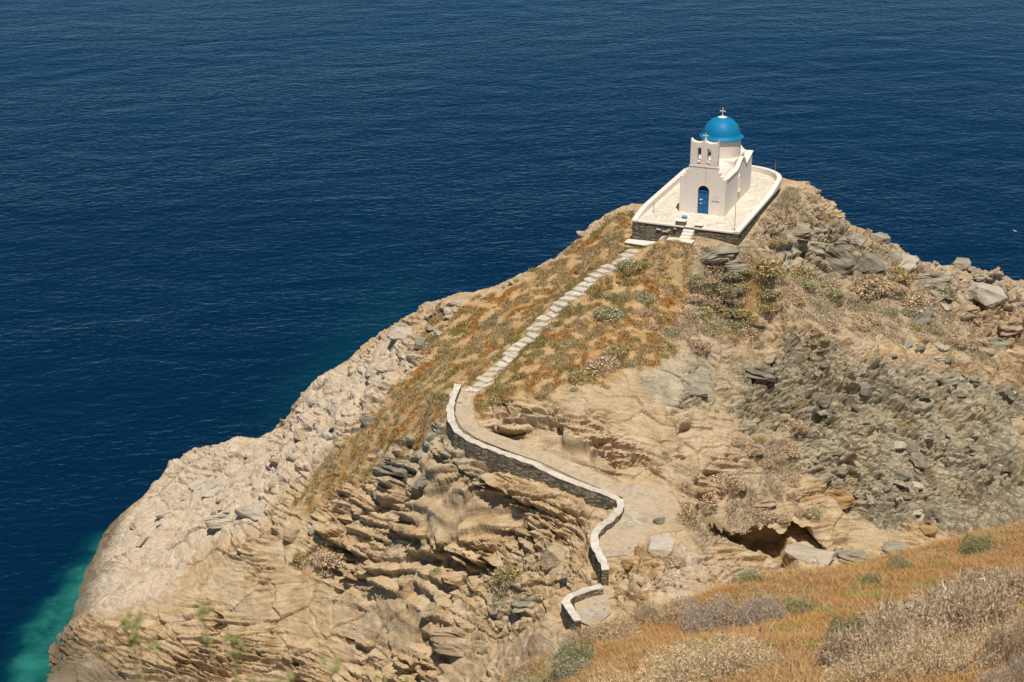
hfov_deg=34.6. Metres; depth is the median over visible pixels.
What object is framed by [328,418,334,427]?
rock
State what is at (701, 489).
shrub
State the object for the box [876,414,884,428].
boulder
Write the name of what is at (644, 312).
shrub
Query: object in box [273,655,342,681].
wild fennel
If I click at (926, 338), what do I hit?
shrub
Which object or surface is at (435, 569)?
shrub
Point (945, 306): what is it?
rock
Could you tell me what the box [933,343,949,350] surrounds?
rock
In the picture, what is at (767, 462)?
shrub
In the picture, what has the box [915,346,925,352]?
rock
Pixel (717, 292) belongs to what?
shrub
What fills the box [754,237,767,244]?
shrub
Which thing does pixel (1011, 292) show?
rock
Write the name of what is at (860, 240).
boulder
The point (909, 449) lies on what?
boulder
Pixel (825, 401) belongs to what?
boulder
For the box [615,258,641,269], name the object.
shrub
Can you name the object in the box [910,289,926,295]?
shrub
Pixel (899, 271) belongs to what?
shrub
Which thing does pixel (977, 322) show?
rock
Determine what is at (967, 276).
rock
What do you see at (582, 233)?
boulder
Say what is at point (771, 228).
shrub
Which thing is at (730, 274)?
shrub
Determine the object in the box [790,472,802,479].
shrub
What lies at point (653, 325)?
shrub
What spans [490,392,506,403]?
shrub
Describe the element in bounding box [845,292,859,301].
shrub
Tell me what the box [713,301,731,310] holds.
shrub
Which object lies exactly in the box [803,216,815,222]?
shrub
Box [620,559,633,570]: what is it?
boulder
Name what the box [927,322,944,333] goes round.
shrub
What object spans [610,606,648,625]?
cushion bush
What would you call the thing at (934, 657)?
cushion bush
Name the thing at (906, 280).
shrub
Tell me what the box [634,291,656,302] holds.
shrub
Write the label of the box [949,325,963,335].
shrub
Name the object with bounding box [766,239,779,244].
shrub
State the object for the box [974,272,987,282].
rock
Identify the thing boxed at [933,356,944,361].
rock
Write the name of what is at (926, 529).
boulder
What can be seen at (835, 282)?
shrub
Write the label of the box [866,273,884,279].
shrub
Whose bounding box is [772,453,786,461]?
shrub
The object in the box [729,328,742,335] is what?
shrub
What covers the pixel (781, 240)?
shrub
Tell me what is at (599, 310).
shrub
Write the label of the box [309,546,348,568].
shrub
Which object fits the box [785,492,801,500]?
shrub
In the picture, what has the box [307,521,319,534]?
boulder
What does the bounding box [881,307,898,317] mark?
shrub
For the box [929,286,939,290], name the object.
rock
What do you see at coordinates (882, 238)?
boulder
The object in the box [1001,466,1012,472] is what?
rock
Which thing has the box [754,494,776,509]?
boulder
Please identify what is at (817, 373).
rock
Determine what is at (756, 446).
boulder
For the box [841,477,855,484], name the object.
shrub
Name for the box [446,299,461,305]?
boulder
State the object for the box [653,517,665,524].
boulder
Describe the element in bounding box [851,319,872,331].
shrub
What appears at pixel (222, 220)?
sea
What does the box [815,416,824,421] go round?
rock
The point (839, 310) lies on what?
shrub
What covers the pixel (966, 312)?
boulder
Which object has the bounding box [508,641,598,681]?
cushion bush
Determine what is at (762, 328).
shrub
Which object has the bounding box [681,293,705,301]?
shrub
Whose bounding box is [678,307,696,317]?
shrub
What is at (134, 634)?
wild fennel
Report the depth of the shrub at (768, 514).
114.78 m
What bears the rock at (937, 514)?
on the terrain at (467, 526)
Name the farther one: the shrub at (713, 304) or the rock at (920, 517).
the shrub at (713, 304)
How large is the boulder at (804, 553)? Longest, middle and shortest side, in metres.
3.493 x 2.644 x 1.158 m
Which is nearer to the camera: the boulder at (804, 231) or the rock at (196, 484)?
the boulder at (804, 231)
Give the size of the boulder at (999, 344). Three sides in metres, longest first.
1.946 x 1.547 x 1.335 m
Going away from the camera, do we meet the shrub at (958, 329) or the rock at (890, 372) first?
the rock at (890, 372)
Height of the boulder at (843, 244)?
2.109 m
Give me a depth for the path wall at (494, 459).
109.42 m
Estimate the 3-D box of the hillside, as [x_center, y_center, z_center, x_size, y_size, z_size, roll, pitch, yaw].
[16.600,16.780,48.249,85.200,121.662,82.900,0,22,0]
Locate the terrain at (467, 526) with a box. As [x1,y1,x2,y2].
[47,178,1023,681]
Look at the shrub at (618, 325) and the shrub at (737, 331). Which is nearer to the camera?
the shrub at (618, 325)
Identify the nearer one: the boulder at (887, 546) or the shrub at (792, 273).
the boulder at (887, 546)
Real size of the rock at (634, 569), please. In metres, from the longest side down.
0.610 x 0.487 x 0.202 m
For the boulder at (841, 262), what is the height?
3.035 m
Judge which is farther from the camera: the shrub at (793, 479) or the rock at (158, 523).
the rock at (158, 523)
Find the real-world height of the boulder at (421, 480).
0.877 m
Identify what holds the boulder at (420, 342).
on the terrain at (467, 526)
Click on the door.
(703, 195)
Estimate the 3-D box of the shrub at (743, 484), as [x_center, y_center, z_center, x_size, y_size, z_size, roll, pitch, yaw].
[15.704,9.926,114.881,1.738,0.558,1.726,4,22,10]
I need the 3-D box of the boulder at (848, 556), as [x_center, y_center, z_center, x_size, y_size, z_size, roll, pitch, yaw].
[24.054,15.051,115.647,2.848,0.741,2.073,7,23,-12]
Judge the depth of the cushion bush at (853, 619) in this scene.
20.33 m
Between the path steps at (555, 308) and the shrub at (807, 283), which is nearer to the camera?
the path steps at (555, 308)
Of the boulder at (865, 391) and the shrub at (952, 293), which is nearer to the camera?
the boulder at (865, 391)
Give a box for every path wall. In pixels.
[446,384,623,585]
[561,584,603,634]
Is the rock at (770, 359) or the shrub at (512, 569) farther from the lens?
the rock at (770, 359)
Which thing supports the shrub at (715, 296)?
on the terrain at (467, 526)
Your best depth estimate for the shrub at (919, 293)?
140.41 m
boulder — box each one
[201,478,230,496]
[204,514,231,528]
[234,502,266,519]
[282,526,300,542]
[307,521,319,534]
[359,415,374,428]
[376,461,413,477]
[387,325,411,341]
[413,337,426,349]
[414,474,427,487]
[419,602,433,618]
[430,626,467,656]
[443,307,451,314]
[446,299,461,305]
[494,423,502,432]
[509,595,535,612]
[540,545,566,573]
[576,231,589,236]
[609,567,614,574]
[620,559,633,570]
[634,546,647,556]
[646,533,674,558]
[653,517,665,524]
[685,307,703,316]
[686,383,708,398]
[699,243,738,266]
[723,260,752,271]
[734,564,754,577]
[744,368,778,383]
[751,444,759,454]
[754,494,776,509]
[784,544,835,566]
[790,222,812,240]
[810,242,827,256]
[811,394,832,407]
[823,489,854,509]
[824,246,855,278]
[831,237,856,255]
[835,548,868,562]
[850,234,867,246]
[856,252,886,274]
[859,384,871,397]
[870,232,890,244]
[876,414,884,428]
[881,540,908,554]
[894,470,910,481]
[897,254,918,273]
[901,443,918,455]
[911,306,933,326]
[916,272,952,289]
[919,522,937,535]
[937,374,959,384]
[951,257,970,270]
[955,303,979,321]
[964,282,1008,306]
[968,445,985,454]
[969,338,995,356]
[988,337,1008,350]
[996,317,1023,335]
[999,387,1012,398]
[1010,418,1023,436]
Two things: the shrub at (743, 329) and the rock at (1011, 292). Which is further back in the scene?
the rock at (1011, 292)
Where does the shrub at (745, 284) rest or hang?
on the terrain at (467, 526)
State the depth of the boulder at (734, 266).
126.25 m
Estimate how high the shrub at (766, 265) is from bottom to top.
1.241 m
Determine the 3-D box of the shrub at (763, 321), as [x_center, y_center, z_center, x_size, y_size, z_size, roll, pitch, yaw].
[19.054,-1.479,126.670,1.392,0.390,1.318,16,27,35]
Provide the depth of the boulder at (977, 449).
128.95 m
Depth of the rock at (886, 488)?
121.19 m
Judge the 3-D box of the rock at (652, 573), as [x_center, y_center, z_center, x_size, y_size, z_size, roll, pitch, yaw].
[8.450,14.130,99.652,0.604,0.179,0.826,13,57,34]
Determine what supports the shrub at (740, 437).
on the terrain at (467, 526)
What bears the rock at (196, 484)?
on the terrain at (467, 526)
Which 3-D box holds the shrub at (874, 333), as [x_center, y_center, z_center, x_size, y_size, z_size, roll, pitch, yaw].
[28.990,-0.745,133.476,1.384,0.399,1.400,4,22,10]
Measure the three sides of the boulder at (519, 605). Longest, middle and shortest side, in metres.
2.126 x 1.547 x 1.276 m
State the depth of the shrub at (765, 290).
126.99 m
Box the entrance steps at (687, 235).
[624,229,693,246]
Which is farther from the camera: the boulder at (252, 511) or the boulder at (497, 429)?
the boulder at (252, 511)
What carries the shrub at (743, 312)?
on the terrain at (467, 526)
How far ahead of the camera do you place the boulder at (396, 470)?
118.64 m
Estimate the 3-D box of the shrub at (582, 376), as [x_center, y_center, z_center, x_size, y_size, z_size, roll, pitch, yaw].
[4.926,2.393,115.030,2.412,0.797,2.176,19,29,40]
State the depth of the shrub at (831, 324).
129.92 m
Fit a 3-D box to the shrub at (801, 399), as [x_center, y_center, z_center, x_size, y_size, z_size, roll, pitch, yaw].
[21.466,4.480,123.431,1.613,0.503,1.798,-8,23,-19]
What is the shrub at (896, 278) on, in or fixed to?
on the terrain at (467, 526)
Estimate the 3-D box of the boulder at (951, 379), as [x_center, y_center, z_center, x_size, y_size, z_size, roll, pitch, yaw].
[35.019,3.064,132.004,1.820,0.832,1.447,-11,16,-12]
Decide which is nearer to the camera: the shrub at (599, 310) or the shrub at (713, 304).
the shrub at (599, 310)
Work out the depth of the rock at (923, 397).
128.23 m
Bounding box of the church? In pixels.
[679,108,752,216]
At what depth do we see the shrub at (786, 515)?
115.14 m
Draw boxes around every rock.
[129,522,136,530]
[135,534,149,547]
[153,510,169,517]
[155,520,162,525]
[188,478,205,490]
[268,458,278,464]
[268,482,275,487]
[293,428,305,440]
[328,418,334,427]
[404,362,413,369]
[407,355,418,359]
[426,324,435,330]
[433,329,443,335]
[561,573,570,577]
[591,572,596,578]
[630,565,637,572]
[638,591,648,600]
[647,569,656,580]
[765,354,776,363]
[810,457,818,462]
[814,370,824,376]
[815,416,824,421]
[816,409,829,415]
[819,364,829,367]
[833,452,841,456]
[835,468,847,476]
[850,404,859,412]
[853,490,862,497]
[865,490,874,503]
[883,486,892,491]
[887,369,894,376]
[888,251,902,263]
[893,441,906,449]
[894,480,909,488]
[905,339,913,348]
[910,452,925,468]
[910,470,920,480]
[912,481,923,489]
[913,509,922,515]
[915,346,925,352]
[917,395,931,398]
[917,514,924,520]
[920,433,935,440]
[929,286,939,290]
[929,289,946,299]
[930,511,942,518]
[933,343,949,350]
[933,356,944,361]
[941,304,949,309]
[944,356,951,362]
[957,392,966,397]
[958,272,973,281]
[967,266,975,272]
[969,378,981,386]
[972,274,986,280]
[972,317,980,326]
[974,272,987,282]
[988,479,999,494]
[990,273,1003,276]
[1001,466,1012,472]
[1004,306,1013,310]
[1007,288,1015,300]
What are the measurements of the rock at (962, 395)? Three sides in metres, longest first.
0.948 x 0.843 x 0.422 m
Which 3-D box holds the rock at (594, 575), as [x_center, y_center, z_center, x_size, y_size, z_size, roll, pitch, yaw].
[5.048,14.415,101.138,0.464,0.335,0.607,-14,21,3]
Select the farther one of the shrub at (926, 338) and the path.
the shrub at (926, 338)
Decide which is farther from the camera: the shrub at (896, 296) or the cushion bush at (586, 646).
the shrub at (896, 296)
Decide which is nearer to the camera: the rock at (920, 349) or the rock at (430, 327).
the rock at (430, 327)
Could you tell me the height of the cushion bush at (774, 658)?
0.704 m
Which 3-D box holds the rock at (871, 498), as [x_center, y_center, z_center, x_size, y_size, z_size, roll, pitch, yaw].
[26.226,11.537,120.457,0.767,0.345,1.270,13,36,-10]
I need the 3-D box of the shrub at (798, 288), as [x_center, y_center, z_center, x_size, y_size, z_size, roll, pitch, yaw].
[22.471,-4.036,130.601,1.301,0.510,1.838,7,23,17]
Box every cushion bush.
[500,657,534,681]
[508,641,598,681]
[553,635,597,675]
[557,614,642,648]
[586,633,769,681]
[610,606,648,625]
[632,595,698,627]
[661,630,790,677]
[671,596,699,606]
[677,592,787,634]
[738,568,763,583]
[779,596,815,615]
[812,603,947,670]
[822,629,1004,681]
[823,610,867,640]
[848,576,1022,641]
[860,571,882,585]
[883,553,914,568]
[889,611,1020,674]
[925,559,1023,605]
[956,531,995,554]
[972,653,1023,681]
[981,611,1023,668]
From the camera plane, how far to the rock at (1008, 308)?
142.73 m
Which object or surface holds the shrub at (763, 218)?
on the terrain at (467, 526)
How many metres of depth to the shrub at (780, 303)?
127.76 m
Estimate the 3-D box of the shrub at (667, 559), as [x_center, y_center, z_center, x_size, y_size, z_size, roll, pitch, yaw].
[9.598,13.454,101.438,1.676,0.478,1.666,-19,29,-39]
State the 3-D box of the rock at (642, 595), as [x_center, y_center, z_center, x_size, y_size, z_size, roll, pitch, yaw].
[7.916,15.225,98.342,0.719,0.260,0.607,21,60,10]
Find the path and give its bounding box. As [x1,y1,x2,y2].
[455,389,670,626]
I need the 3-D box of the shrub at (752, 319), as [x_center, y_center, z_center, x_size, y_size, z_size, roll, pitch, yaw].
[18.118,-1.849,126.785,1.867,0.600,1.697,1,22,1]
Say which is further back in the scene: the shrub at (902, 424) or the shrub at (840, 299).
the shrub at (840, 299)
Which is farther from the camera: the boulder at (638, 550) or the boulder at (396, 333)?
the boulder at (396, 333)
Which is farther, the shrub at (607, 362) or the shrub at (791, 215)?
the shrub at (791, 215)
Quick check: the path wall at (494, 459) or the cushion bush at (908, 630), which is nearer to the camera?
the cushion bush at (908, 630)
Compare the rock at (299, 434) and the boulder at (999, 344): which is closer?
the rock at (299, 434)
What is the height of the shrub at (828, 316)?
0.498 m
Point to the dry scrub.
(820, 305)
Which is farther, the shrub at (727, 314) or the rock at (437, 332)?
the rock at (437, 332)
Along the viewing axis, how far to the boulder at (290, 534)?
125.45 m
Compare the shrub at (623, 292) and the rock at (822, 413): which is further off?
the shrub at (623, 292)
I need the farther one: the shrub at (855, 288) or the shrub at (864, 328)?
the shrub at (855, 288)
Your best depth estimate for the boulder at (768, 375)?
122.91 m
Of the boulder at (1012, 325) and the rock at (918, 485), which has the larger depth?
the boulder at (1012, 325)
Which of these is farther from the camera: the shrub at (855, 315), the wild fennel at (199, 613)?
the shrub at (855, 315)
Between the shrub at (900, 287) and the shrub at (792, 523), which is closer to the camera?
the shrub at (792, 523)
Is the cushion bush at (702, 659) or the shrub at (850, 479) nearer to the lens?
the cushion bush at (702, 659)
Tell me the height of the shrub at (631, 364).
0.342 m
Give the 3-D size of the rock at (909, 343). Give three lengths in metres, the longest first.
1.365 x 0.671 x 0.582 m
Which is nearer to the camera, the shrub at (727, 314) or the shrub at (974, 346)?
the shrub at (727, 314)
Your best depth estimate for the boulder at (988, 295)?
141.77 m
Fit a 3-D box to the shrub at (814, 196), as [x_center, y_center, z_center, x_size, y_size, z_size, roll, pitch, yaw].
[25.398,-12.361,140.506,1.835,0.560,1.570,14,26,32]
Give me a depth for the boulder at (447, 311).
131.98 m
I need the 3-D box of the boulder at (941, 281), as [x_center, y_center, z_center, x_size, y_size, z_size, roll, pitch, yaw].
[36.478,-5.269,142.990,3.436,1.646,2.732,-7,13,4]
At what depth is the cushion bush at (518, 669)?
25.58 m
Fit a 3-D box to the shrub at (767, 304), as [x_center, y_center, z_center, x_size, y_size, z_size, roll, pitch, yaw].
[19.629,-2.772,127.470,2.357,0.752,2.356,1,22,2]
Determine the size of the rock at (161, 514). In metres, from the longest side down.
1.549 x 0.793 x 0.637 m
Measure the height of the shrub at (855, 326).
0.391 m
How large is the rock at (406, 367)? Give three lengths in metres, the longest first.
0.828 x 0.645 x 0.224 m
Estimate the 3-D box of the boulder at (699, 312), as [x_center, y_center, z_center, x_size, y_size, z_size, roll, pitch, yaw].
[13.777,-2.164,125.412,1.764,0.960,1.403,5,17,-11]
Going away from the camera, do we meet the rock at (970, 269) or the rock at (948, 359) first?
the rock at (948, 359)
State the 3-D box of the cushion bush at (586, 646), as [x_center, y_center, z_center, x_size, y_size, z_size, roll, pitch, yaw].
[0.917,4.597,23.913,0.712,0.715,0.798,0,22,0]
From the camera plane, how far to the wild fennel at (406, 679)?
4.64 m
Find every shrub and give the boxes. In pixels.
[292,550,312,562]
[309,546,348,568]
[429,567,440,574]
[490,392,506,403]
[492,564,524,585]
[532,390,545,397]
[562,338,577,344]
[568,370,599,383]
[575,341,589,348]
[582,355,620,372]
[589,305,623,321]
[600,290,612,297]
[602,342,629,359]
[611,311,626,318]
[612,323,626,328]
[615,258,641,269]
[618,290,630,295]
[620,361,636,366]
[629,336,639,341]
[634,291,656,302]
[634,308,651,316]
[640,261,651,266]
[644,323,657,329]
[661,288,672,294]
[661,555,681,567]
[671,250,683,253]
[677,509,696,524]
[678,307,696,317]
[680,500,692,510]
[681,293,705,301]
[687,277,705,286]
[689,273,703,278]
[690,337,712,351]
[694,303,713,318]
[695,486,703,492]
[695,491,719,507]
[699,325,715,334]
[700,273,720,282]
[700,288,722,296]
[701,319,718,330]
[702,294,723,305]
[704,264,723,273]
[706,301,719,309]
[712,471,739,490]
[713,278,746,292]
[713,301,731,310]
[717,327,728,335]
[718,301,741,313]
[719,271,747,279]
[719,310,737,317]
[721,293,748,304]
[726,316,747,327]
[726,334,735,339]
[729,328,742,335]
[729,479,748,490]
[730,307,751,317]
[730,434,746,445]
[735,280,754,287]
[736,325,760,338]
[737,315,758,322]
[739,257,786,277]
[741,460,752,466]
[742,268,757,273]
[743,442,765,455]
[752,326,764,331]
[752,436,765,442]
[753,319,767,325]
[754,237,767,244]
[757,216,775,227]
[757,300,779,312]
[758,286,778,297]
[759,458,772,466]
[759,509,779,520]
[762,278,776,287]
[762,283,780,293]
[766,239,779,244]
[769,227,778,232]
[771,210,785,216]
[772,300,784,307]
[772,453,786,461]
[772,511,792,523]
[775,237,787,243]
[775,270,790,282]
[779,442,801,457]
[779,518,789,526]
[782,417,809,433]
[783,213,798,223]
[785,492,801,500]
[786,475,800,485]
[786,492,799,498]
[788,522,800,529]
[789,271,796,278]
[789,291,807,304]
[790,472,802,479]
[791,265,814,278]
[791,506,805,514]
[792,286,803,294]
[792,397,806,407]
[794,279,806,287]
[797,278,818,287]
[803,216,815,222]
[803,507,823,517]
[805,192,819,200]
[820,287,829,294]
[821,276,840,287]
[822,319,838,330]
[823,314,837,320]
[826,285,844,297]
[830,296,844,304]
[833,308,846,315]
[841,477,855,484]
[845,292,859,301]
[847,285,861,292]
[848,273,889,296]
[848,312,865,319]
[850,324,861,330]
[851,319,868,326]
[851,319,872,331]
[862,311,882,324]
[865,329,877,335]
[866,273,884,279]
[874,321,885,329]
[880,289,894,296]
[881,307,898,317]
[886,265,909,280]
[888,293,902,298]
[890,274,905,281]
[890,283,907,292]
[896,421,909,429]
[899,275,912,283]
[899,306,917,315]
[901,294,931,313]
[907,290,924,299]
[909,323,923,330]
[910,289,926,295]
[916,332,930,341]
[919,296,938,304]
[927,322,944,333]
[939,286,956,298]
[943,333,969,347]
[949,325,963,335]
[966,337,979,348]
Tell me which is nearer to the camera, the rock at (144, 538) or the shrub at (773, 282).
the shrub at (773, 282)
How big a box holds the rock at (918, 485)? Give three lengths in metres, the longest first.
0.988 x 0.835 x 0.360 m
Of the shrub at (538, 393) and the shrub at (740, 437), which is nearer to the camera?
the shrub at (538, 393)
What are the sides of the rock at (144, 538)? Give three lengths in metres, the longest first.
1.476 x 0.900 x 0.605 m
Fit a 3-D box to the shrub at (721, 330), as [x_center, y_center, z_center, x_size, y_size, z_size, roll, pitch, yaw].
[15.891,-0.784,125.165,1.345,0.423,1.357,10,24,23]
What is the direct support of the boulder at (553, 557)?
on the terrain at (467, 526)
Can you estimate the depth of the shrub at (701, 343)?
121.72 m
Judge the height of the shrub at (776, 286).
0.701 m
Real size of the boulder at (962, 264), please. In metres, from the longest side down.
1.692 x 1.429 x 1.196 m
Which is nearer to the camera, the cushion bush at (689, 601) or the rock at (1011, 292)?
the cushion bush at (689, 601)
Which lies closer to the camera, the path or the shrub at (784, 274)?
the path
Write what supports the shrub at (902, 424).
on the terrain at (467, 526)
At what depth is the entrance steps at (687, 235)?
128.66 m
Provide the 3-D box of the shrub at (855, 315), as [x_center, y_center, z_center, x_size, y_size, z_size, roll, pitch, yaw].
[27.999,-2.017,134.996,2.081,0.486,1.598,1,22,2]
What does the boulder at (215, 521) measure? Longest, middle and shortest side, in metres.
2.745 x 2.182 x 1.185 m
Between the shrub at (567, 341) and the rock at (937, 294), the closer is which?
the shrub at (567, 341)
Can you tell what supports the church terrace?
on the terrain at (467, 526)
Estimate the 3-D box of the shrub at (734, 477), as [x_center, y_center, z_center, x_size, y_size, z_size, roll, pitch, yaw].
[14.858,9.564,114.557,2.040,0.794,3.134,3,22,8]
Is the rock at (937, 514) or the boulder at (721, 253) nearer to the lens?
the rock at (937, 514)
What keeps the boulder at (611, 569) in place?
on the terrain at (467, 526)
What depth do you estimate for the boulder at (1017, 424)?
132.73 m
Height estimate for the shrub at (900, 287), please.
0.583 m
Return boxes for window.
[737,174,740,191]
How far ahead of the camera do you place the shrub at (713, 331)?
123.83 m
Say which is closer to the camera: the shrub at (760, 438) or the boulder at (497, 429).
the boulder at (497, 429)
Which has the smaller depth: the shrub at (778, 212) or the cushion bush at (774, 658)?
the cushion bush at (774, 658)
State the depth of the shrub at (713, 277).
126.56 m
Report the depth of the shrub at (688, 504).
108.24 m
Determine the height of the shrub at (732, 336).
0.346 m
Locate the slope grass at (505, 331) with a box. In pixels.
[287,211,875,514]
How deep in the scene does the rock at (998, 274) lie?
143.65 m
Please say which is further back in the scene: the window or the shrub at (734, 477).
the window
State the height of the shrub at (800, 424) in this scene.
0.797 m
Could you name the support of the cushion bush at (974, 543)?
on the hillside
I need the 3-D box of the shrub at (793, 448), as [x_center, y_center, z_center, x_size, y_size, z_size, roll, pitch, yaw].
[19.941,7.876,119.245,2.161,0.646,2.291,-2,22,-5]
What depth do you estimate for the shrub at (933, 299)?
140.46 m
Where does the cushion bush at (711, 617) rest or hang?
on the hillside
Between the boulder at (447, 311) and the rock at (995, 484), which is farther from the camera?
the boulder at (447, 311)
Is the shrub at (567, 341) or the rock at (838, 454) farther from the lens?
the rock at (838, 454)
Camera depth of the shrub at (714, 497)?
112.43 m
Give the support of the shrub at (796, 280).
on the terrain at (467, 526)
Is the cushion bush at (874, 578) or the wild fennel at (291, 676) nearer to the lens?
the wild fennel at (291, 676)
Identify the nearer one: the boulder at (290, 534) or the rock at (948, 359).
the boulder at (290, 534)
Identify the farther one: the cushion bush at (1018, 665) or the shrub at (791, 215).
the shrub at (791, 215)
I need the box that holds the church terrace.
[631,165,781,245]
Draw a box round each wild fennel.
[120,610,166,681]
[196,604,254,681]
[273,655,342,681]
[373,675,408,681]
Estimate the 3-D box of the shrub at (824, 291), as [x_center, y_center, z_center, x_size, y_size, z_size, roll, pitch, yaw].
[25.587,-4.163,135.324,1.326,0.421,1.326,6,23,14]
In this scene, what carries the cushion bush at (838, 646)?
on the hillside
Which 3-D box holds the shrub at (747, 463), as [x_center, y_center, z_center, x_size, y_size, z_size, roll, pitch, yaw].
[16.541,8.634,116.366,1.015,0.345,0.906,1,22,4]
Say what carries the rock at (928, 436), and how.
on the terrain at (467, 526)
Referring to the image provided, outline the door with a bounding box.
[698,186,708,213]
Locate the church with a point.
(715, 178)
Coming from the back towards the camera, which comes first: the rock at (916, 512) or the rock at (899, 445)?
the rock at (899, 445)
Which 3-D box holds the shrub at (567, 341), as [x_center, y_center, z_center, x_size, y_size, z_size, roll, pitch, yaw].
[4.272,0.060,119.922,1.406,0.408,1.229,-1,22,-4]
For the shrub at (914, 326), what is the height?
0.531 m
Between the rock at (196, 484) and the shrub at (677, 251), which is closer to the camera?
the shrub at (677, 251)
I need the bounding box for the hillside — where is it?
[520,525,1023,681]
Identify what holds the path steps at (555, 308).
on the terrain at (467, 526)
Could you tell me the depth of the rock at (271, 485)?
132.50 m
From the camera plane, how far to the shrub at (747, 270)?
126.07 m
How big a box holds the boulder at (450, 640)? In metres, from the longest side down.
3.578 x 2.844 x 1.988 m
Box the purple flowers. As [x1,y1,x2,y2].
[537,517,1023,678]
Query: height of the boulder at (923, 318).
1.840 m
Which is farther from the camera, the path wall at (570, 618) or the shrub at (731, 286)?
the shrub at (731, 286)
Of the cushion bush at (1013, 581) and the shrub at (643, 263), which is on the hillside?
the cushion bush at (1013, 581)
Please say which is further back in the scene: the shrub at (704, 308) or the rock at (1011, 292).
the rock at (1011, 292)
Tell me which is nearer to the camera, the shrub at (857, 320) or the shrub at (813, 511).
the shrub at (813, 511)
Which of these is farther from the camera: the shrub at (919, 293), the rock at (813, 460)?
the shrub at (919, 293)
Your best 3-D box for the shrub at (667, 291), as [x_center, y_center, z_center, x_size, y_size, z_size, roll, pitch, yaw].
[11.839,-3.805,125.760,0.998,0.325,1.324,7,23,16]
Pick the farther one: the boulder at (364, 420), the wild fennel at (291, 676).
the boulder at (364, 420)
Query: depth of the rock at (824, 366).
126.00 m
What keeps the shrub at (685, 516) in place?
on the terrain at (467, 526)
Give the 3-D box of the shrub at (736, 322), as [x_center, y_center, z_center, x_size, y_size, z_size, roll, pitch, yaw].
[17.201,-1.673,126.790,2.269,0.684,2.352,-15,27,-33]
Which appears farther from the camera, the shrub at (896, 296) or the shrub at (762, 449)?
the shrub at (896, 296)
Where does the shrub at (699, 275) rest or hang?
on the terrain at (467, 526)
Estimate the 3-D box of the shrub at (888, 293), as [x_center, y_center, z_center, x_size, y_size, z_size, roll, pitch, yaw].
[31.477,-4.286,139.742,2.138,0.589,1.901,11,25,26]
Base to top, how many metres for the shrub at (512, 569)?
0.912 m
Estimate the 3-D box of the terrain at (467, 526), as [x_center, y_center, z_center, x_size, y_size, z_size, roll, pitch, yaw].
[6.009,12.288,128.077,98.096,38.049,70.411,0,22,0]
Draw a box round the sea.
[0,0,1023,681]
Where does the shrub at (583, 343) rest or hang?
on the terrain at (467, 526)
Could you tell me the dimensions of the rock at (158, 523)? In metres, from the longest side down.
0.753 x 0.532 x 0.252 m
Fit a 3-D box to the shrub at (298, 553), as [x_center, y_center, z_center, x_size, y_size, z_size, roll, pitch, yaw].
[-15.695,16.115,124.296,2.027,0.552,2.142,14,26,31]
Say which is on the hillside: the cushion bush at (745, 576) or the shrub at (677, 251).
the cushion bush at (745, 576)
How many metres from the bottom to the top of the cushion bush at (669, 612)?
0.708 m
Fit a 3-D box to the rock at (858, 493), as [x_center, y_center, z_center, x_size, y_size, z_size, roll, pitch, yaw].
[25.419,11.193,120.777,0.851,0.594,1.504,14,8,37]
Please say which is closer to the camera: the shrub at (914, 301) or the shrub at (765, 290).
the shrub at (765, 290)
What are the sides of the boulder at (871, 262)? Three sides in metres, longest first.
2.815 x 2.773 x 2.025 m
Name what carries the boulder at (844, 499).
on the terrain at (467, 526)
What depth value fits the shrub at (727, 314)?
126.41 m
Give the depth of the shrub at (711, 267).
126.47 m
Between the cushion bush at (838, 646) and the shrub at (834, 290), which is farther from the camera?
the shrub at (834, 290)
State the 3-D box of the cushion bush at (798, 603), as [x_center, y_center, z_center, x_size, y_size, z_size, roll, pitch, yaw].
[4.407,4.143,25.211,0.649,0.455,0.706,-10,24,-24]
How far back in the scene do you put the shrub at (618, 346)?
118.06 m
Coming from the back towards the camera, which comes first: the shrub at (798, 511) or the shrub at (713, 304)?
the shrub at (713, 304)
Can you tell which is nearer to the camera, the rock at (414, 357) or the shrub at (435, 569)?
the shrub at (435, 569)
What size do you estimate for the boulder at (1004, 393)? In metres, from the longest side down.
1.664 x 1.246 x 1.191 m
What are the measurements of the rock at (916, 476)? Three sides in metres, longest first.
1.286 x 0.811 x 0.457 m
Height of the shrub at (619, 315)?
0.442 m
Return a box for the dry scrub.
[486,185,1001,609]
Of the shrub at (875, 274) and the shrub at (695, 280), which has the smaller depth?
the shrub at (695, 280)
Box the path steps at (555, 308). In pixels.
[464,249,638,393]
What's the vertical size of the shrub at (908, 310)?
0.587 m
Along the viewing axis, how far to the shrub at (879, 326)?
135.03 m
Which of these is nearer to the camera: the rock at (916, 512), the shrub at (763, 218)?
the rock at (916, 512)
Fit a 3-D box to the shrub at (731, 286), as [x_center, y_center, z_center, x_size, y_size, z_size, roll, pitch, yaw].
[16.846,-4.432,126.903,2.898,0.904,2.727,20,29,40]
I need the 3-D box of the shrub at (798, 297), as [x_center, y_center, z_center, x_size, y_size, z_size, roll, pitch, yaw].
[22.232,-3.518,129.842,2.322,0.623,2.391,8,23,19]
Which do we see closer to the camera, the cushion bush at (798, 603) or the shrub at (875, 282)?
the cushion bush at (798, 603)
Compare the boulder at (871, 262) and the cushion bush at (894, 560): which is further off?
the boulder at (871, 262)
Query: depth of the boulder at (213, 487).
142.13 m
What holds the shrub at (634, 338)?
on the terrain at (467, 526)
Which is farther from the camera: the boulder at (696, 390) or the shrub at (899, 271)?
the shrub at (899, 271)
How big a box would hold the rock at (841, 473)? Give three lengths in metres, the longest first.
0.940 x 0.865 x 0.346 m
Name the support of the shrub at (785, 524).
on the terrain at (467, 526)
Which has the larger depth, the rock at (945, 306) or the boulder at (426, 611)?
the rock at (945, 306)

